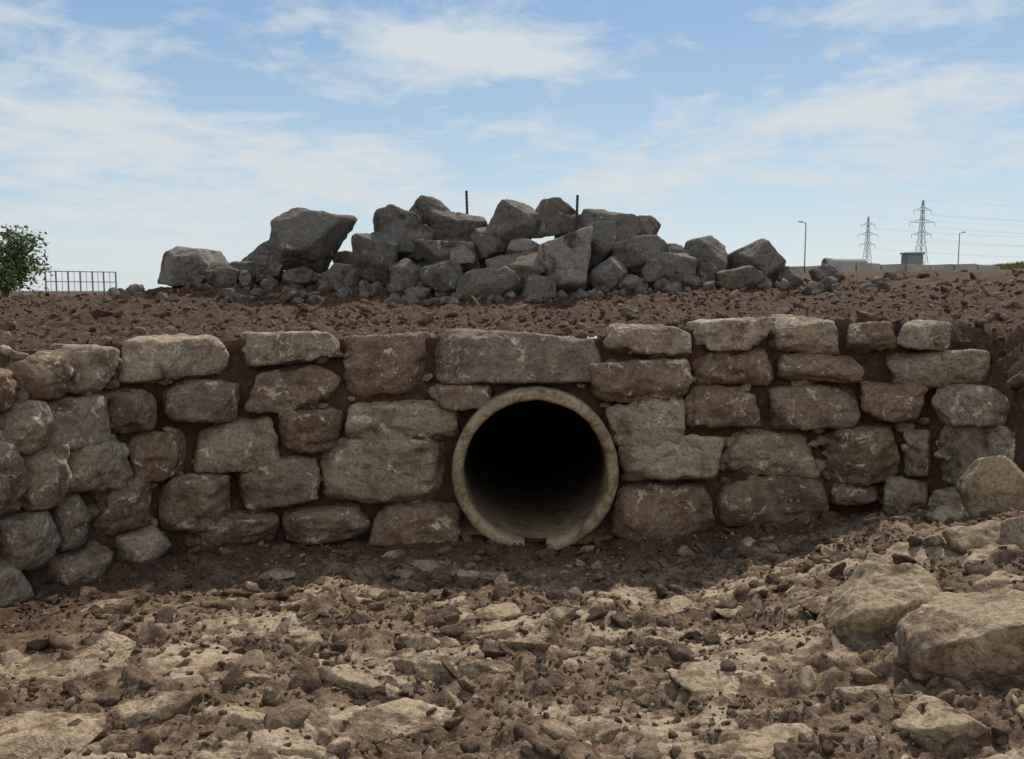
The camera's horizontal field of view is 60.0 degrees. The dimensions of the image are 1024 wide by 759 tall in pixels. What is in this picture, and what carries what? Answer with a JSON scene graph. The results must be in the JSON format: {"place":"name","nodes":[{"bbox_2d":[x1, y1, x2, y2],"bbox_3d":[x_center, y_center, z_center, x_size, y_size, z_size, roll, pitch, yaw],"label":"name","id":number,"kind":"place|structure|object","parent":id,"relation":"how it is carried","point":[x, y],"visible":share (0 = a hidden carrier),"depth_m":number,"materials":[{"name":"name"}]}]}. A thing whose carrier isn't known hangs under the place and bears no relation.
{"place":"outdoors","nodes":[
{"label":"outdoors","id":0,"kind":"place"},
{"bbox_2d":[0,269,1023,758],"bbox_3d":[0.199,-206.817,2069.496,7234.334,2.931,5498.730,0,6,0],"label":"ground","id":1,"kind":"structure","parent":0,"point":[324,721],"depth_m":5.07,"materials":[{"name":"soil"}]},
{"bbox_2d":[0,224,54,296],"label":"leafy tree","id":2,"kind":"object","parent":1,"relation":"on","point":[15,269],"visible":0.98,"depth_m":16.85,"materials":[{"name":"green plant"}]},
{"bbox_2d":[44,271,116,296],"bbox_3d":[-10.597,-2.139,21.855,1.614,1.066,0.063,-4,7,-35],"label":"metal fence","id":3,"kind":"object","parent":1,"relation":"on","point":[74,281],"visible":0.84,"depth_m":21.79,"materials":[{"name":"metal"}]},
{"bbox_2d":[0,550,828,758],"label":"embedded rock slabs","id":4,"kind":"structure","parent":1,"relation":"on","point":[53,735],"depth_m":4.01,"materials":[{"name":"beige stone"}]},
{"bbox_2d":[95,195,895,306],"bbox_3d":[-0.209,-1.758,12.772,10.202,1.773,3.493,0,6,0],"label":"boulder pile","id":5,"kind":"object","parent":1,"relation":"on","point":[423,247],"visible":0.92,"depth_m":11.78,"materials":[{"name":"stone"}]},
{"bbox_2d":[465,190,468,213],"bbox_3d":[-0.635,-2.082,12.756,0.075,1.251,0.040,0,6,0],"label":"rebar stake","id":6,"kind":"object","parent":5,"relation":"on","point":[466,198],"visible":0.23,"depth_m":12.69,"materials":[{"name":"metal"}]},
{"bbox_2d":[575,195,578,230],"bbox_3d":[0.881,-1.909,12.220,0.075,1.251,0.040,0,6,0],"label":"rebar stake","id":7,"kind":"object","parent":5,"relation":"in","point":[576,213],"visible":0.42,"depth_m":12.17,"materials":[{"name":"metal"}]},
{"bbox_2d":[0,314,1022,606],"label":"stone retaining wall","id":8,"kind":"structure","parent":1,"relation":"on","point":[62,422],"depth_m":7.51,"materials":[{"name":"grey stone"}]},
{"bbox_2d":[0,505,1023,758],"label":"rubble","id":9,"kind":"object","parent":1,"relation":"on","point":[542,735],"visible":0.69,"depth_m":4.74,"materials":[{"name":"stone"}]},
{"bbox_2d":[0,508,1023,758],"bbox_3d":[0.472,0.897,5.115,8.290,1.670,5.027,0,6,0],"label":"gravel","id":10,"kind":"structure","parent":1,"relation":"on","point":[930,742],"depth_m":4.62,"materials":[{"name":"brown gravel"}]},
{"bbox_2d":[0,276,1023,435],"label":"soil clods","id":11,"kind":"object","parent":1,"relation":"on","point":[979,323],"visible":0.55,"depth_m":9.76,"materials":[{"name":"brown soil"}]},
{"bbox_2d":[0,268,1023,392],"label":"soil clods","id":12,"kind":"object","parent":1,"relation":"on","point":[1016,381],"visible":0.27,"depth_m":9.94,"materials":[{"name":"brown soil"}]},
{"bbox_2d":[452,384,618,550],"bbox_3d":[0.197,0.088,14.430,1.414,1.417,14.010,0,6,0],"label":"concrete culvert pipe","id":13,"kind":"object","parent":1,"relation":"on","point":[535,461],"visible":0.81,"depth_m":8.65,"materials":[{"name":"grey concrete"}]},
{"bbox_2d":[798,221,805,266],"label":"street lamp","id":14,"kind":"object","parent":1,"relation":"on","point":[805,242],"visible":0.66,"depth_m":79.15,"materials":[{"name":"metal"}]},
{"bbox_2d":[821,258,866,264],"bbox_3d":[11.151,-3.834,29.766,1.400,0.484,0.484,-1,6,-6],"label":"concrete pipe section","id":15,"kind":"object","parent":1,"relation":"on","point":[827,261],"visible":0.49,"depth_m":29.59,"materials":[{"name":"grey concrete"}]},
{"bbox_2d":[834,684,890,703],"bbox_3d":[1.519,1.358,3.753,0.289,0.140,0.174,0,6,0],"label":"boulder","id":16,"kind":"object","parent":1,"relation":"on","point":[849,694],"visible":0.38,"depth_m":3.71,"materials":[{"name":"beige stone"}]},
{"bbox_2d":[857,217,876,262],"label":"electricity pylon","id":17,"kind":"object","parent":1,"relation":"on","point":[868,235],"visible":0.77,"depth_m":494.36,"materials":[{"name":"metal"}]},
{"bbox_2d":[866,553,882,560],"bbox_3d":[2.355,1.181,5.645,0.285,0.134,0.172,0,6,0],"label":"boulder","id":18,"kind":"object","parent":1,"relation":"on","point":[873,556],"visible":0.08,"depth_m":5.65,"materials":[{"name":"beige stone"}]},
{"bbox_2d":[816,560,942,635],"bbox_3d":[1.905,1.228,4.490,0.709,0.566,0.409,0,6,0],"label":"boulder","id":19,"kind":"object","parent":1,"relation":"on","point":[868,596],"visible":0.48,"depth_m":4.41,"materials":[{"name":"beige stone"}]},
{"bbox_2d":[792,262,999,273],"bbox_3d":[9.244,-2.471,21.611,6.302,0.746,0.582,-1,6,-14],"label":"concrete barrier","id":20,"kind":"object","parent":1,"relation":"on","point":[845,267],"visible":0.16,"depth_m":21.53,"materials":[{"name":"grey concrete"}]},
{"bbox_2d":[900,252,924,264],"bbox_3d":[14.765,-4.305,32.734,0.680,0.750,0.560,0,6,0],"label":"utility cabinet","id":21,"kind":"object","parent":1,"relation":"on","point":[911,257],"visible":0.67,"depth_m":32.48,"materials":[{"name":"grey metal"}]},
{"bbox_2d":[909,200,934,264],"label":"electricity pylon","id":22,"kind":"object","parent":1,"relation":"on","point":[922,218],"visible":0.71,"depth_m":394.75,"materials":[{"name":"metal"}]},
{"bbox_2d":[866,200,1023,256],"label":"power lines","id":23,"kind":"object","parent":22,"relation":"attached to","point":[957,234],"visible":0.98,"depth_m":485.39,"materials":[{"name":"metal"}]},
{"bbox_2d":[914,554,931,567],"bbox_3d":[2.539,1.131,5.336,0.278,0.155,0.169,0,6,0],"label":"boulder","id":24,"kind":"object","parent":1,"relation":"on","point":[921,559],"visible":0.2,"depth_m":5.32,"materials":[{"name":"beige stone"}]},
{"bbox_2d":[892,695,989,743],"bbox_3d":[1.590,1.301,3.283,0.275,0.174,0.252,-3,7,-31],"label":"boulder","id":25,"kind":"object","parent":1,"relation":"on","point":[934,720],"visible":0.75,"depth_m":3.23,"materials":[{"name":"beige stone"}]},
{"bbox_2d":[926,505,968,522],"bbox_3d":[3.164,1.017,6.333,0.323,0.220,0.232,0,6,0],"label":"boulder","id":26,"kind":"object","parent":1,"relation":"on","point":[941,513],"visible":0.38,"depth_m":6.32,"materials":[{"name":"grey stone"}]},
{"bbox_2d":[895,588,1023,682],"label":"boulder","id":27,"kind":"object","parent":1,"relation":"on","point":[969,636],"visible":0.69,"depth_m":3.72,"materials":[{"name":"beige stone"}]},
{"bbox_2d":[958,232,965,263],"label":"street lamp","id":28,"kind":"object","parent":1,"relation":"on","point":[959,246],"visible":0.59,"depth_m":98.98,"materials":[{"name":"metal"}]},
{"bbox_2d":[942,520,1000,553],"bbox_3d":[2.864,1.021,5.432,0.476,0.322,0.348,0,6,0],"label":"boulder","id":29,"kind":"object","parent":1,"relation":"on","point":[961,539],"visible":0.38,"depth_m":5.33,"materials":[{"name":"beige stone"}]},
{"bbox_2d":[962,549,1003,569],"bbox_3d":[2.729,1.111,5.044,0.394,0.292,0.270,-2,6,-23],"label":"boulder","id":30,"kind":"object","parent":1,"relation":"on","point":[972,557],"visible":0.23,"depth_m":5.02,"materials":[{"name":"beige stone"}]},
{"bbox_2d":[956,455,1023,516],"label":"boulder","id":31,"kind":"object","parent":1,"relation":"on","point":[995,484],"visible":0.78,"depth_m":6.12,"materials":[{"name":"grey stone"}]},
{"bbox_2d":[972,571,1023,590],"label":"boulder","id":32,"kind":"object","parent":1,"relation":"on","point":[996,578],"visible":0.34,"depth_m":4.57,"materials":[{"name":"beige stone"}]},
{"bbox_2d":[991,261,1023,269],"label":"grass bank","id":33,"kind":"structure","parent":1,"relation":"on","point":[1017,265],"depth_m":26.84,"materials":[{"name":"green plant"}]},
{"bbox_2d":[999,515,1023,549],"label":"boulder","id":34,"kind":"object","parent":1,"relation":"on","point":[1011,529],"visible":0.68,"depth_m":5.13,"materials":[{"name":"grey stone"}]},
{"bbox_2d":[1014,704,1023,721],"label":"boulder","id":35,"kind":"object","parent":1,"relation":"on","point":[1019,711],"visible":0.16,"depth_m":3.26,"materials":[{"name":"beige stone"}]},
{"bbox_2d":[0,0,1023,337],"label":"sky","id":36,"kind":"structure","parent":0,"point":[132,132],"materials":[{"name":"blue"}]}
]}

